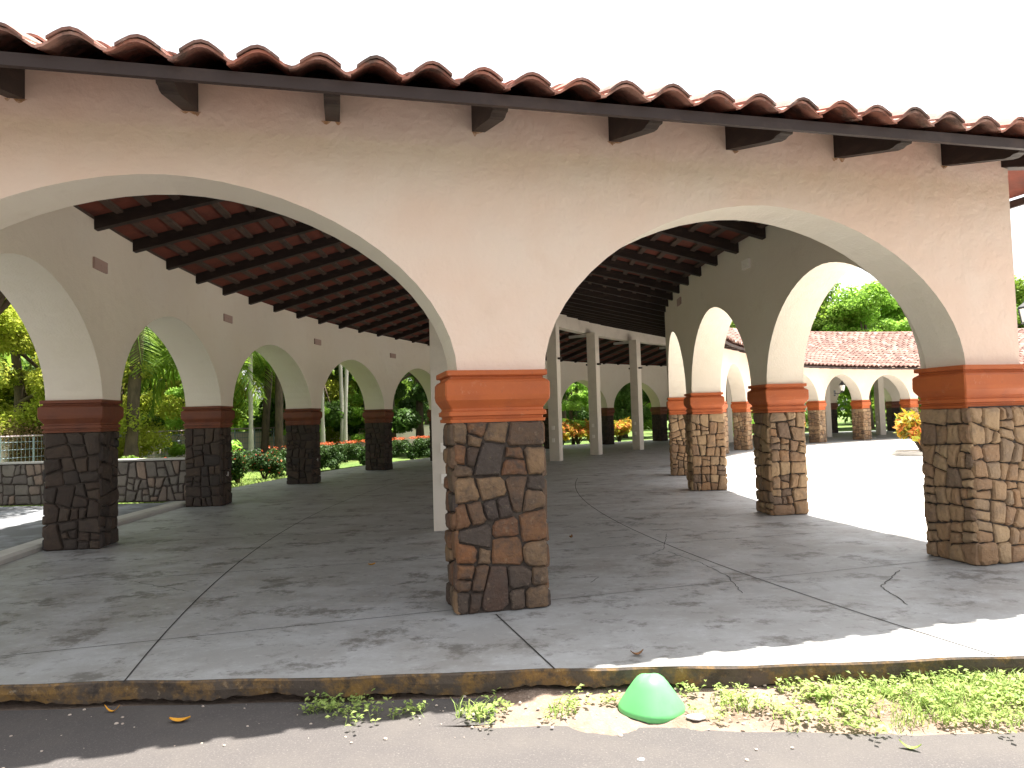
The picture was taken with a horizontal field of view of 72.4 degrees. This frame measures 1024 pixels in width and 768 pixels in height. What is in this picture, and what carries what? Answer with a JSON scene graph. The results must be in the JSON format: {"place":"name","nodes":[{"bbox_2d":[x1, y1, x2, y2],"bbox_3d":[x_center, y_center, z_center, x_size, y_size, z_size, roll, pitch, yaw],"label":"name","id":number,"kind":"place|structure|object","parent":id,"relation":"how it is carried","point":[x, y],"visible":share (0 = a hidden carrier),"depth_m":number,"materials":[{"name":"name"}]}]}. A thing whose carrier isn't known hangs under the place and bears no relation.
{"place":"outdoors","nodes":[
{"label":"outdoors","id":0,"kind":"place"},
{"bbox_2d":[0,503,166,550],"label":"walkway","id":1,"kind":"structure","parent":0,"point":[19,525],"depth_m":12.44,"materials":[{"name":"concrete"}]},
{"bbox_2d":[0,471,324,506],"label":"lawn grass","id":2,"kind":"structure","parent":0,"point":[249,478],"depth_m":21.78,"materials":[{"name":"green plant"}]},
{"bbox_2d":[7,411,1011,684],"bbox_3d":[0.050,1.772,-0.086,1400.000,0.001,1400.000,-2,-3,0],"label":"ground","id":3,"kind":"structure","parent":0,"point":[843,427],"depth_m":44.25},
{"bbox_2d":[0,291,10,314],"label":"tree","id":4,"kind":"object","parent":3,"relation":"on","point":[4,304],"depth_m":16.42,"materials":[{"name":"plant"}]},
{"bbox_2d":[0,338,39,421],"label":"tree","id":5,"kind":"object","parent":3,"relation":"on","point":[6,406],"visible":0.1,"depth_m":29.00,"materials":[{"name":"green plant"}]},
{"bbox_2d":[0,298,44,435],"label":"tree","id":6,"kind":"object","parent":3,"relation":"on","point":[14,333],"visible":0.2,"depth_m":22.95,"materials":[{"name":"green plant"}]},
{"bbox_2d":[0,418,46,461],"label":"shrub","id":7,"kind":"object","parent":3,"relation":"on","point":[10,432],"visible":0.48,"depth_m":22.35,"materials":[{"name":"green plant"}]},
{"bbox_2d":[1,329,165,431],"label":"tree","id":8,"kind":"object","parent":3,"relation":"on","point":[147,416],"visible":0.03,"depth_m":31.05,"materials":[{"name":"green plant"}]},
{"bbox_2d":[28,354,185,458],"bbox_3d":[-14.898,-0.316,25.529,5.098,7.852,5.026,-2,-3,2],"label":"tree","id":9,"kind":"object","parent":3,"relation":"on","point":[151,440],"visible":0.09,"depth_m":24.81,"materials":[{"name":"green plant"}]},
{"bbox_2d":[120,455,144,458],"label":"shrub","id":10,"kind":"object","parent":3,"relation":"on","point":[130,457],"visible":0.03,"depth_m":21.19,"materials":[{"name":"green plant"}]},
{"bbox_2d":[0,427,285,461],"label":"wire fence","id":11,"kind":"object","parent":3,"relation":"on","point":[33,441],"visible":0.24,"depth_m":22.42,"materials":[{"name":"metal"},{"name":"white paint"}]},
{"bbox_2d":[123,326,169,458],"bbox_3d":[-12.950,-0.463,23.983,5.300,7.526,4.902,0,-3,-25],"label":"palm tree","id":12,"kind":"object","parent":3,"relation":"on","point":[131,448],"visible":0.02,"depth_m":23.92,"materials":[{"name":"green plant"}]},
{"bbox_2d":[164,370,185,456],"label":"tree","id":13,"kind":"object","parent":3,"relation":"on","point":[176,449],"visible":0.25,"depth_m":27.71,"materials":[{"name":"green plant"}]},
{"bbox_2d":[121,342,261,435],"bbox_3d":[-14.395,-0.619,31.369,5.877,9.053,5.795,0,-3,-23],"label":"tree","id":14,"kind":"object","parent":3,"relation":"on","point":[144,405],"visible":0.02,"depth_m":30.85,"materials":[{"name":"green plant"}]},
{"bbox_2d":[144,334,240,397],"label":"tree","id":15,"kind":"object","parent":3,"relation":"on","point":[158,340],"depth_m":35.37,"materials":[{"name":"green plant"}]},
{"bbox_2d":[125,345,272,420],"bbox_3d":[-11.506,0.388,26.573,5.838,5.995,5.961,-3,-3,31],"label":"palm tree","id":16,"kind":"object","parent":3,"relation":"on","point":[167,360],"visible":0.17,"depth_m":25.97,"materials":[{"name":"green plant"}]},
{"bbox_2d":[1,425,429,461],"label":"boundary wall","id":17,"kind":"structure","parent":3,"relation":"on","point":[406,435],"depth_m":32.70,"materials":[{"name":"concrete"}]},
{"bbox_2d":[232,439,244,452],"bbox_3d":[-9.810,2.572,24.240,1.168,1.375,1.638,1,-4,-41],"label":"shrub","id":18,"kind":"object","parent":3,"relation":"on","point":[235,446],"visible":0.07,"depth_m":24.00,"materials":[{"name":"green plant"}]},
{"bbox_2d":[231,448,253,483],"bbox_3d":[-8.292,2.479,20.845,1.018,1.145,1.338,-1,-3,-7],"label":"shrub","id":19,"kind":"object","parent":3,"relation":"on","point":[241,463],"visible":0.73,"depth_m":20.51,"materials":[{"name":"green plant"}]},
{"bbox_2d":[248,354,253,471],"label":"palm tree","id":20,"kind":"object","parent":3,"relation":"on","point":[250,435],"visible":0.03,"depth_m":26.93,"materials":[{"name":"grey plant"}]},
{"bbox_2d":[241,352,274,454],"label":"palm tree","id":21,"kind":"object","parent":3,"relation":"on","point":[268,378],"visible":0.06,"depth_m":30.91,"materials":[{"name":"green plant"}]},
{"bbox_2d":[248,448,284,478],"bbox_3d":[-7.821,2.567,22.378,0.967,1.088,1.271,-4,-3,35],"label":"shrub","id":22,"kind":"object","parent":3,"relation":"on","point":[270,463],"visible":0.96,"depth_m":22.21,"materials":[{"name":"green plant"}]},
{"bbox_2d":[241,359,331,398],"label":"tree","id":23,"kind":"object","parent":3,"relation":"on","point":[263,376],"visible":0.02,"depth_m":35.63,"materials":[{"name":"green plant"}]},
{"bbox_2d":[254,351,333,455],"bbox_3d":[-9.540,-0.094,29.246,5.364,7.105,5.562,-2,-3,9],"label":"palm tree","id":24,"kind":"object","parent":3,"relation":"on","point":[279,442],"visible":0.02,"depth_m":28.91,"materials":[{"name":"grey plant"}]},
{"bbox_2d":[269,442,337,476],"bbox_3d":[-7.283,2.644,24.847,0.901,1.102,3.848,-2,-3,17],"label":"hedge","id":25,"kind":"object","parent":3,"relation":"on","point":[327,449],"visible":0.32,"depth_m":25.79,"materials":[{"name":"green plant"}]},
{"bbox_2d":[245,365,364,437],"bbox_3d":[-10.522,-1.015,34.998,7.354,9.983,7.090,-4,-4,42],"label":"tree","id":26,"kind":"object","parent":3,"relation":"on","point":[332,419],"visible":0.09,"depth_m":33.22,"materials":[{"name":"green plant"}]},
{"bbox_2d":[283,405,329,440],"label":"tree","id":27,"kind":"object","parent":3,"relation":"on","point":[326,410],"visible":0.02,"depth_m":31.00,"materials":[{"name":"green plant"}]},
{"bbox_2d":[260,363,362,444],"bbox_3d":[-10.271,-0.671,36.308,6.032,9.422,6.117,-1,-3,-14],"label":"tree","id":28,"kind":"object","parent":3,"relation":"on","point":[332,387],"visible":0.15,"depth_m":35.50,"materials":[{"name":"green plant"}]},
{"bbox_2d":[320,390,325,464],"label":"palm tree","id":29,"kind":"object","parent":3,"relation":"on","point":[322,437],"visible":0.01,"depth_m":30.08,"materials":[{"name":"grey plant"}]},
{"bbox_2d":[338,364,343,445],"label":"palm tree","id":30,"kind":"object","parent":3,"relation":"on","point":[341,396],"depth_m":32.67,"materials":[{"name":"grey plant"}]},
{"bbox_2d":[342,368,347,461],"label":"palm tree","id":31,"kind":"object","parent":3,"relation":"on","point":[345,436],"depth_m":31.67,"materials":[{"name":"grey plant"}]},
{"bbox_2d":[330,440,365,468],"bbox_3d":[-6.118,2.768,28.062,0.901,1.102,3.848,-3,-3,22],"label":"hedge","id":32,"kind":"object","parent":3,"relation":"on","point":[344,455],"visible":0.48,"depth_m":27.26,"materials":[{"name":"green plant"}]},
{"bbox_2d":[338,377,393,443],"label":"tree","id":33,"kind":"object","parent":3,"relation":"on","point":[358,411],"visible":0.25,"depth_m":34.06,"materials":[{"name":"green plant"}]},
{"bbox_2d":[337,366,411,407],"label":"tree","id":34,"kind":"object","parent":3,"relation":"on","point":[397,400],"visible":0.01,"depth_m":40.50,"materials":[{"name":"green plant"}]},
{"bbox_2d":[357,372,414,447],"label":"tree","id":35,"kind":"object","parent":3,"relation":"on","point":[401,388],"visible":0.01,"depth_m":38.96,"materials":[{"name":"green plant"}]},
{"bbox_2d":[350,373,428,452],"bbox_3d":[-4.569,-1.242,37.612,7.642,10.374,7.368,-2,-3,-1],"label":"tree","id":36,"kind":"object","parent":3,"relation":"on","point":[409,413],"visible":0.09,"depth_m":36.02,"materials":[{"name":"green plant"}]},
{"bbox_2d":[392,435,429,459],"bbox_3d":[-4.660,2.877,31.156,0.901,1.102,3.848,-3,-3,28],"label":"hedge","id":37,"kind":"object","parent":3,"relation":"on","point":[421,443],"visible":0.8,"depth_m":31.38,"materials":[{"name":"green plant"}]},
{"bbox_2d":[405,377,428,424],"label":"tree","id":38,"kind":"object","parent":3,"relation":"on","point":[410,386],"depth_m":44.71,"materials":[{"name":"green plant"}]},
{"bbox_2d":[0,352,920,433],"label":"wood","id":39,"kind":"object","parent":3,"relation":"on","point":[845,405],"visible":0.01,"depth_m":74.45,"materials":[{"name":"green plant"}]},
{"bbox_2d":[0,656,1023,704],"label":"kerb","id":40,"kind":"structure","parent":3,"relation":"on","point":[459,684],"depth_m":4.43,"materials":[{"name":"grey concrete"}]},
{"bbox_2d":[0,673,1023,735],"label":"dirt strip","id":41,"kind":"object","parent":3,"relation":"on","point":[606,721],"visible":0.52,"depth_m":4.11,"materials":[{"name":"soil"}]},
{"bbox_2d":[0,697,496,735],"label":"gutter","id":42,"kind":"object","parent":41,"relation":"on","point":[142,718],"visible":0.92,"depth_m":4.21,"materials":[{"name":"concrete"}]},
{"bbox_2d":[169,716,189,721],"bbox_3d":[-1.975,1.992,4.161,0.120,0.029,0.050,-1,-3,-6],"label":"fallen leaf","id":43,"kind":"object","parent":42,"relation":"on","point":[178,719],"visible":1,"depth_m":4.17,"materials":[{"name":"orange plant"}]},
{"bbox_2d":[3,683,1004,767],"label":"pebbles","id":44,"kind":"object","parent":41,"relation":"on","point":[621,735],"visible":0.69,"depth_m":4.04,"materials":[{"name":"grey stone"}]},
{"bbox_2d":[618,673,685,723],"bbox_3d":[0.824,1.827,4.145,0.379,0.211,0.379,1,-4,-40],"label":"marker cone","id":45,"kind":"object","parent":41,"relation":"on","point":[650,698],"visible":0.99,"depth_m":4.04,"materials":[{"name":"green plastic"}]},
{"bbox_2d":[298,660,1023,735],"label":"weeds","id":46,"kind":"object","parent":41,"relation":"on","point":[823,692],"visible":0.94,"depth_m":4.13,"materials":[{"name":"green plant"}]},
{"bbox_2d":[686,714,704,720],"bbox_3d":[1.042,1.888,3.969,0.109,0.009,0.076,-2,-3,0],"label":"paper scrap","id":47,"kind":"object","parent":41,"relation":"on","point":[698,717],"visible":1,"depth_m":3.97,"materials":[{"name":"white paper"}]},
{"bbox_2d":[452,667,1023,733],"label":"grass","id":48,"kind":"structure","parent":41,"relation":"on","point":[960,699],"depth_m":4.09,"materials":[{"name":"green plant"}]},
{"bbox_2d":[562,422,577,444],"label":"croton","id":49,"kind":"object","parent":3,"relation":"on","point":[566,435],"visible":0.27,"depth_m":41.45,"materials":[{"name":"yellow plant"}]},
{"bbox_2d":[562,382,579,417],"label":"tree","id":50,"kind":"object","parent":3,"relation":"on","point":[564,412],"depth_m":50.31,"materials":[{"name":"green plant"}]},
{"bbox_2d":[561,382,588,444],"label":"tree","id":51,"kind":"object","parent":3,"relation":"on","point":[574,402],"visible":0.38,"depth_m":42.77,"materials":[{"name":"green plant"}]},
{"bbox_2d":[564,418,589,443],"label":"croton","id":52,"kind":"object","parent":3,"relation":"on","point":[584,431],"visible":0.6,"depth_m":42.13,"materials":[{"name":"orange plant"}]},
{"bbox_2d":[565,383,630,420],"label":"tree","id":53,"kind":"object","parent":3,"relation":"on","point":[619,412],"visible":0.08,"depth_m":52.58,"materials":[{"name":"green plant"}]},
{"bbox_2d":[614,420,620,435],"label":"croton","id":54,"kind":"object","parent":3,"relation":"on","point":[616,428],"visible":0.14,"depth_m":43.84,"materials":[{"name":"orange plant"}]},
{"bbox_2d":[614,417,631,441],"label":"croton","id":55,"kind":"object","parent":3,"relation":"on","point":[625,425],"visible":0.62,"depth_m":44.56,"materials":[{"name":"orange plant"}]},
{"bbox_2d":[619,387,645,437],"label":"tree","id":56,"kind":"object","parent":3,"relation":"on","point":[626,392],"visible":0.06,"depth_m":52.50,"materials":[{"name":"green plant"}]},
{"bbox_2d":[626,389,668,422],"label":"tree","id":57,"kind":"object","parent":3,"relation":"on","point":[646,412],"visible":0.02,"depth_m":53.39,"materials":[{"name":"green plant"}]},
{"bbox_2d":[729,322,735,396],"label":"tree","id":58,"kind":"object","parent":3,"relation":"on","point":[732,324],"depth_m":61.24,"materials":[{"name":"green plant"}]},
{"bbox_2d":[732,319,826,330],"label":"tree","id":59,"kind":"object","parent":3,"relation":"on","point":[816,324],"visible":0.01,"depth_m":60.74,"materials":[{"name":"green plant"}]},
{"bbox_2d":[735,282,854,428],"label":"tree","id":60,"kind":"object","parent":3,"relation":"on","point":[827,305],"visible":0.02,"depth_m":61.04,"materials":[{"name":"green plant"}]},
{"bbox_2d":[818,280,911,428],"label":"tree","id":61,"kind":"object","parent":3,"relation":"on","point":[859,304],"visible":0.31,"depth_m":59.15,"materials":[{"name":"green plant"}]},
{"bbox_2d":[872,296,905,321],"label":"tree","id":62,"kind":"object","parent":3,"relation":"on","point":[893,310],"visible":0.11,"depth_m":64.40,"materials":[{"name":"green plant"}]},
{"bbox_2d":[1014,275,1023,327],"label":"tree","id":63,"kind":"object","parent":3,"relation":"on","point":[1019,288],"visible":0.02,"depth_m":60.01,"materials":[{"name":"green plant"}]},
{"bbox_2d":[0,430,1023,684],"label":"floor","id":64,"kind":"structure","parent":0,"point":[656,560],"depth_m":6.50,"materials":[{"name":"concrete"}]},
{"bbox_2d":[0,457,185,505],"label":"stone wall","id":65,"kind":"structure","parent":64,"relation":"on","point":[145,480],"depth_m":15.30,"materials":[{"name":"stone"}]},
{"bbox_2d":[0,501,185,564],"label":"sill kerb","id":66,"kind":"structure","parent":64,"relation":"on","point":[18,551],"depth_m":9.90,"materials":[{"name":"concrete"}]},
{"bbox_2d":[0,22,1023,614],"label":"arcade building","id":67,"kind":"structure","parent":64,"relation":"on","point":[490,262],"depth_m":7.06,"materials":[{"name":"beige paint"}]},
{"bbox_2d":[0,724,1023,767],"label":"road","id":68,"kind":"structure","parent":0,"point":[311,746],"depth_m":3.70,"materials":[{"name":"grey asphalt"}]},
{"bbox_2d":[899,739,920,748],"bbox_3d":[2.032,1.843,3.572,0.100,0.037,0.030,-4,-3,34],"label":"fallen leaf","id":69,"kind":"object","parent":68,"relation":"on","point":[910,747],"visible":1,"depth_m":3.58,"materials":[{"name":"yellow plant"}]},
{"bbox_2d":[0,0,1023,411],"label":"sky","id":70,"kind":"structure","parent":0,"point":[965,58],"materials":[{"name":"white"}]},
{"bbox_2d":[726,438,926,531],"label":"courtyard","id":71,"kind":"structure","parent":0,"point":[840,475],"depth_m":15.74,"materials":[{"name":"concrete"}]},
{"bbox_2d":[892,449,922,456],"bbox_3d":[13.569,2.266,23.099,1.840,0.150,1.840,-2,-3,0],"label":"planter","id":72,"kind":"object","parent":71,"relation":"on","point":[912,452],"visible":0.43,"depth_m":22.84,"materials":[{"name":"concrete"}]},
{"bbox_2d":[892,408,921,451],"bbox_3d":[13.591,1.550,23.131,1.782,1.580,1.830,-3,-3,33],"label":"croton","id":73,"kind":"object","parent":72,"relation":"in","point":[908,424],"visible":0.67,"depth_m":23.03,"materials":[{"name":"yellow plant"}]},
{"bbox_2d":[1017,302,1023,323],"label":"lamp post","id":74,"kind":"object","parent":71,"relation":"on","point":[1020,308],"visible":1,"depth_m":24.60,"materials":[{"name":"white glass"}]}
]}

